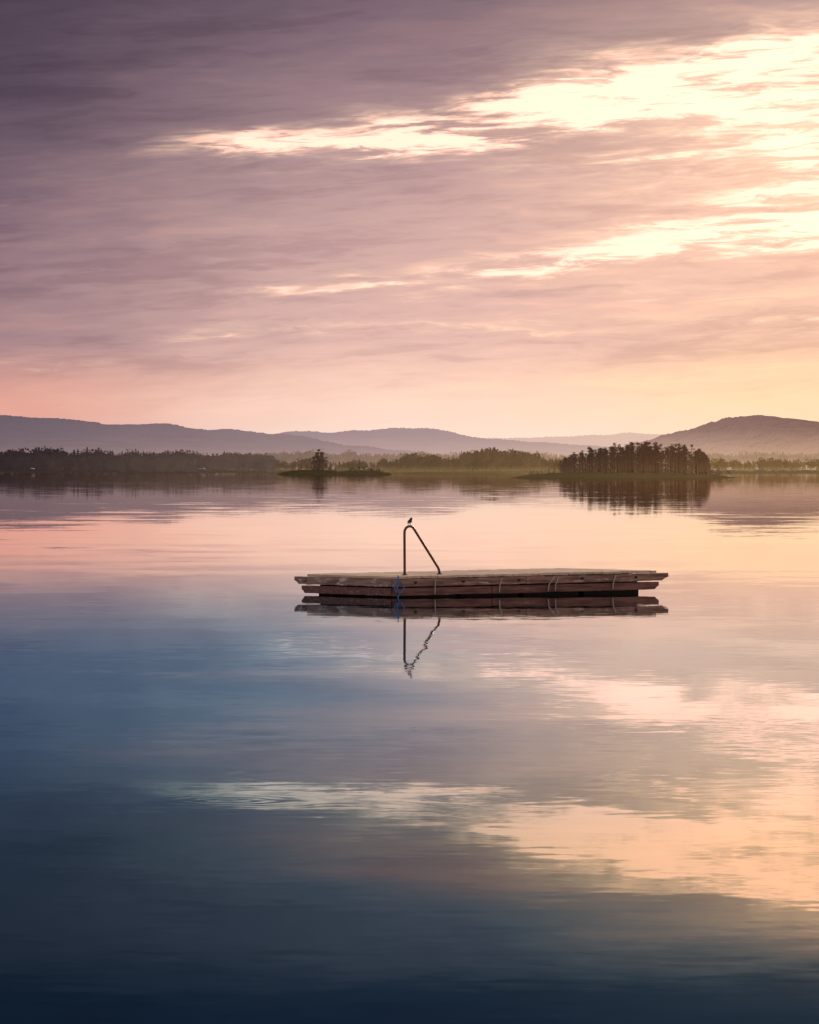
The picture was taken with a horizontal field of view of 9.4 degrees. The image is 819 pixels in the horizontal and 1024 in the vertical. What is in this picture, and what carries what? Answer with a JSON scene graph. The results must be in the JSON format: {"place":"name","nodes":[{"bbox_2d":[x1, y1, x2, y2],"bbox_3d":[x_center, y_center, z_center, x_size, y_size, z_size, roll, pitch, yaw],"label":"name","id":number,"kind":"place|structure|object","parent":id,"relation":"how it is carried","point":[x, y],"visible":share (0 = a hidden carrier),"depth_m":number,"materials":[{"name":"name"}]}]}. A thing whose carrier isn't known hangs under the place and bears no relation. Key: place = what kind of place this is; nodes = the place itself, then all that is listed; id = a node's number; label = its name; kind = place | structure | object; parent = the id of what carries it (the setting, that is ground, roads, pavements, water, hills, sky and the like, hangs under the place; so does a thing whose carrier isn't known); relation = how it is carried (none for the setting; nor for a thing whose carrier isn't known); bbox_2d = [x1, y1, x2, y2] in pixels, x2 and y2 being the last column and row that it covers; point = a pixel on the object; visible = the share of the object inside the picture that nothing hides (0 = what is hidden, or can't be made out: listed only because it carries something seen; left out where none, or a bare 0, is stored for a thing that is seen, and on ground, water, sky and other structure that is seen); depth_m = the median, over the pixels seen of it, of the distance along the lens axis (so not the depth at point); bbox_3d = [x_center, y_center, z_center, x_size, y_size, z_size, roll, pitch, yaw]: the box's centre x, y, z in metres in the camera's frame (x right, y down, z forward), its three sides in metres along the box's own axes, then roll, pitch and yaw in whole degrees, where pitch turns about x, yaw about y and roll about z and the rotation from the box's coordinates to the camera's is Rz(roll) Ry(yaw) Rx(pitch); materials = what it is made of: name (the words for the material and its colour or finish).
{"place":"outdoors","nodes":[
{"label":"outdoors","id":0,"kind":"place"},
{"bbox_2d":[0,415,414,468],"bbox_3d":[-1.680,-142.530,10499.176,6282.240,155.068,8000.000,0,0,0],"label":"hill","id":1,"kind":"structure","parent":0,"point":[29,433],"depth_m":9841.76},
{"bbox_2d":[278,470,335,473],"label":"islet ground","id":2,"kind":"structure","parent":0,"point":[307,472],"depth_m":2763.91,"materials":[{"name":"green plant"}]},
{"bbox_2d":[314,449,323,470],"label":"pine tree","id":3,"kind":"object","parent":2,"relation":"on","point":[317,461],"visible":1,"depth_m":2779.59,"materials":[{"name":"green plant"}]},
{"bbox_2d":[321,457,329,469],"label":"pine tree","id":4,"kind":"object","parent":2,"relation":"on","point":[327,462],"visible":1,"depth_m":2784.54,"materials":[{"name":"green plant"}]},
{"bbox_2d":[326,471,392,474],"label":"islet ground","id":5,"kind":"structure","parent":0,"point":[357,473],"depth_m":2608.95,"materials":[{"name":"green plant"}]},
{"bbox_2d":[0,472,818,1023],"bbox_3d":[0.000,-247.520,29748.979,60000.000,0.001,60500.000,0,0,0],"label":"lake water","id":6,"kind":"structure","parent":0,"point":[244,778],"depth_m":41.83,"materials":[{"name":"liquid"}]},
{"bbox_2d":[294,525,667,597],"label":"swimming raft","id":7,"kind":"object","parent":6,"relation":"on","point":[534,581],"visible":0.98,"depth_m":94.92,"materials":[{"name":"brown wood"}]},
{"bbox_2d":[0,469,818,472],"bbox_3d":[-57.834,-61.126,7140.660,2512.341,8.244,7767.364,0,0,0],"label":"ground","id":8,"kind":"structure","parent":0,"point":[692,471],"depth_m":4750.49,"materials":[{"name":"green plant"}]},
{"bbox_2d":[0,446,278,471],"bbox_3d":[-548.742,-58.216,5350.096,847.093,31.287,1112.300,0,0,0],"label":"forest","id":9,"kind":"object","parent":8,"relation":"on","point":[49,459],"visible":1,"depth_m":4892.19,"materials":[{"name":"green plant"}]},
{"bbox_2d":[114,449,818,469],"bbox_3d":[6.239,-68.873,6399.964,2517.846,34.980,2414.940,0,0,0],"label":"forest","id":10,"kind":"object","parent":8,"relation":"on","point":[345,457],"visible":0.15,"depth_m":6118.41,"materials":[{"name":"green plant"}]},
{"bbox_2d":[256,447,818,472],"bbox_3d":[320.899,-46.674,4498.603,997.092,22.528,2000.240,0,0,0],"label":"forest","id":11,"kind":"object","parent":8,"relation":"on","point":[488,459],"visible":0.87,"depth_m":4136.61,"materials":[{"name":"green plant"}]},
{"bbox_2d":[0,0,818,438],"label":"sky","id":12,"kind":"structure","parent":0,"point":[506,219],"materials":[{"name":"pink"}]},
{"bbox_2d":[277,428,614,456],"bbox_3d":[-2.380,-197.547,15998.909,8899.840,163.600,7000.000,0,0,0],"label":"hill","id":13,"kind":"structure","parent":0,"point":[434,441],"depth_m":15486.41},
{"bbox_2d":[391,471,568,473],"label":"shore meadow ground","id":14,"kind":"structure","parent":0,"point":[496,472],"depth_m":3336.11,"materials":[{"name":"green plant"}]},
{"bbox_2d":[485,432,665,446],"bbox_3d":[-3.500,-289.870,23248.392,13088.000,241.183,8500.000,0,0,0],"label":"hill","id":15,"kind":"structure","parent":0,"point":[623,439],"depth_m":23707.27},
{"bbox_2d":[511,472,736,477],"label":"island","id":16,"kind":"structure","parent":0,"point":[627,475],"depth_m":1551.79,"materials":[{"name":"green plant"}]},
{"bbox_2d":[571,452,576,473],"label":"pine tree","id":17,"kind":"object","parent":16,"relation":"on","point":[573,454],"visible":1,"depth_m":1563.62,"materials":[{"name":"green plant"}]},
{"bbox_2d":[581,453,588,472],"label":"pine tree","id":18,"kind":"object","parent":16,"relation":"on","point":[584,457],"visible":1,"depth_m":1562.38,"materials":[{"name":"green plant"}]},
{"bbox_2d":[587,447,595,467],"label":"pine tree","id":19,"kind":"object","parent":16,"relation":"on","point":[590,451],"visible":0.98,"depth_m":1574.61,"materials":[{"name":"green plant"}]},
{"bbox_2d":[594,449,602,471],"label":"pine tree","id":20,"kind":"object","parent":16,"relation":"on","point":[598,458],"visible":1,"depth_m":1575.30,"materials":[{"name":"green plant"}]},
{"bbox_2d":[596,451,601,471],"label":"pine tree","id":21,"kind":"object","parent":16,"relation":"on","point":[599,456],"visible":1,"depth_m":1567.83,"materials":[{"name":"green plant"}]},
{"bbox_2d":[600,447,609,472],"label":"pine tree","id":22,"kind":"object","parent":16,"relation":"on","point":[604,459],"visible":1,"depth_m":1562.39,"materials":[{"name":"green plant"}]},
{"bbox_2d":[601,448,610,473],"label":"pine tree","id":23,"kind":"object","parent":16,"relation":"on","point":[606,461],"visible":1,"depth_m":1559.99,"materials":[{"name":"green plant"}]},
{"bbox_2d":[607,453,613,470],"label":"pine tree","id":24,"kind":"object","parent":16,"relation":"on","point":[609,458],"visible":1,"depth_m":1565.26,"materials":[{"name":"green plant"}]},
{"bbox_2d":[608,442,617,470],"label":"pine tree","id":25,"kind":"object","parent":16,"relation":"on","point":[612,448],"visible":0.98,"depth_m":1576.98,"materials":[{"name":"green plant"}]},
{"bbox_2d":[614,452,621,471],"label":"pine tree","id":26,"kind":"object","parent":16,"relation":"on","point":[617,466],"visible":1,"depth_m":1572.22,"materials":[{"name":"green plant"}]},
{"bbox_2d":[621,445,631,472],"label":"pine tree","id":27,"kind":"object","parent":16,"relation":"on","point":[627,449],"visible":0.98,"depth_m":1567.75,"materials":[{"name":"green plant"}]},
{"bbox_2d":[625,442,636,472],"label":"pine tree","id":28,"kind":"object","parent":16,"relation":"on","point":[632,451],"visible":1,"depth_m":1561.50,"materials":[{"name":"green plant"}]},
{"bbox_2d":[627,448,635,471],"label":"pine tree","id":29,"kind":"object","parent":16,"relation":"on","point":[631,461],"visible":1,"depth_m":1567.36,"materials":[{"name":"green plant"}]},
{"bbox_2d":[634,445,641,468],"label":"pine tree","id":30,"kind":"object","parent":16,"relation":"on","point":[638,450],"visible":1,"depth_m":1567.13,"materials":[{"name":"green plant"}]},
{"bbox_2d":[636,446,646,472],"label":"pine tree","id":31,"kind":"object","parent":16,"relation":"on","point":[642,459],"visible":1,"depth_m":1566.91,"materials":[{"name":"green plant"}]},
{"bbox_2d":[634,444,650,472],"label":"pine tree","id":32,"kind":"object","parent":16,"relation":"on","point":[643,460],"visible":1,"depth_m":1560.37,"materials":[{"name":"green plant"}]},
{"bbox_2d":[645,450,653,472],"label":"pine tree","id":33,"kind":"object","parent":16,"relation":"on","point":[648,462],"visible":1,"depth_m":1565.16,"materials":[{"name":"green plant"}]},
{"bbox_2d":[648,453,656,472],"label":"pine tree","id":34,"kind":"object","parent":16,"relation":"on","point":[651,456],"visible":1,"depth_m":1564.69,"materials":[{"name":"green plant"}]},
{"bbox_2d":[651,445,659,472],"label":"pine tree","id":35,"kind":"object","parent":16,"relation":"on","point":[656,454],"visible":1,"depth_m":1561.49,"materials":[{"name":"green plant"}]},
{"bbox_2d":[652,446,662,472],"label":"pine tree","id":36,"kind":"object","parent":16,"relation":"on","point":[661,455],"visible":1,"depth_m":1564.27,"materials":[{"name":"green plant"}]},
{"bbox_2d":[656,449,663,472],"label":"pine tree","id":37,"kind":"object","parent":16,"relation":"on","point":[660,458],"visible":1,"depth_m":1562.72,"materials":[{"name":"green plant"}]},
{"bbox_2d":[659,443,665,471],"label":"pine tree","id":38,"kind":"object","parent":16,"relation":"on","point":[662,463],"visible":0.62,"depth_m":1591.45,"materials":[{"name":"green plant"}]},
{"bbox_2d":[664,448,673,472],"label":"pine tree","id":39,"kind":"object","parent":16,"relation":"on","point":[670,453],"visible":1,"depth_m":1565.88,"materials":[{"name":"green plant"}]},
{"bbox_2d":[664,446,673,471],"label":"pine tree","id":40,"kind":"object","parent":16,"relation":"on","point":[667,451],"visible":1,"depth_m":1579.20,"materials":[{"name":"green plant"}]},
{"bbox_2d":[672,443,679,471],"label":"pine tree","id":41,"kind":"object","parent":16,"relation":"on","point":[675,460],"visible":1,"depth_m":1568.91,"materials":[{"name":"green plant"}]},
{"bbox_2d":[675,444,683,472],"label":"pine tree","id":42,"kind":"object","parent":16,"relation":"on","point":[680,448],"visible":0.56,"depth_m":1582.37,"materials":[{"name":"green plant"}]},
{"bbox_2d":[676,446,683,472],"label":"pine tree","id":43,"kind":"object","parent":16,"relation":"on","point":[678,458],"visible":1,"depth_m":1565.99,"materials":[{"name":"green plant"}]},
{"bbox_2d":[677,446,687,468],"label":"pine tree","id":44,"kind":"object","parent":16,"relation":"on","point":[682,447],"visible":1,"depth_m":1565.62,"materials":[{"name":"green plant"}]},
{"bbox_2d":[679,450,688,473],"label":"pine tree","id":45,"kind":"object","parent":16,"relation":"on","point":[686,463],"visible":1,"depth_m":1559.95,"materials":[{"name":"green plant"}]},
{"bbox_2d":[688,445,695,470],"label":"pine tree","id":46,"kind":"object","parent":16,"relation":"on","point":[691,458],"visible":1,"depth_m":1570.11,"materials":[{"name":"green plant"}]},
{"bbox_2d":[692,450,697,473],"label":"pine tree","id":47,"kind":"object","parent":16,"relation":"on","point":[694,457],"visible":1,"depth_m":1567.25,"materials":[{"name":"green plant"}]},
{"bbox_2d":[695,451,702,464],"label":"pine tree","id":48,"kind":"object","parent":16,"relation":"on","point":[698,454],"visible":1,"depth_m":1563.69,"materials":[{"name":"green plant"}]},
{"bbox_2d":[697,455,702,473],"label":"pine tree","id":49,"kind":"object","parent":16,"relation":"on","point":[700,469],"visible":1,"depth_m":1563.67,"materials":[{"name":"green plant"}]},
{"bbox_2d":[698,452,708,472],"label":"pine tree","id":50,"kind":"object","parent":16,"relation":"on","point":[704,454],"visible":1,"depth_m":1572.30,"materials":[{"name":"green plant"}]},
{"bbox_2d":[704,455,709,473],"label":"pine tree","id":51,"kind":"object","parent":16,"relation":"on","point":[707,464],"visible":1,"depth_m":1566.83,"materials":[{"name":"green plant"}]},
{"bbox_2d":[586,415,818,456],"bbox_3d":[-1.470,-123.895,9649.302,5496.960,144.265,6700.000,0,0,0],"label":"hill","id":52,"kind":"structure","parent":0,"point":[753,434],"depth_m":9041.85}
]}

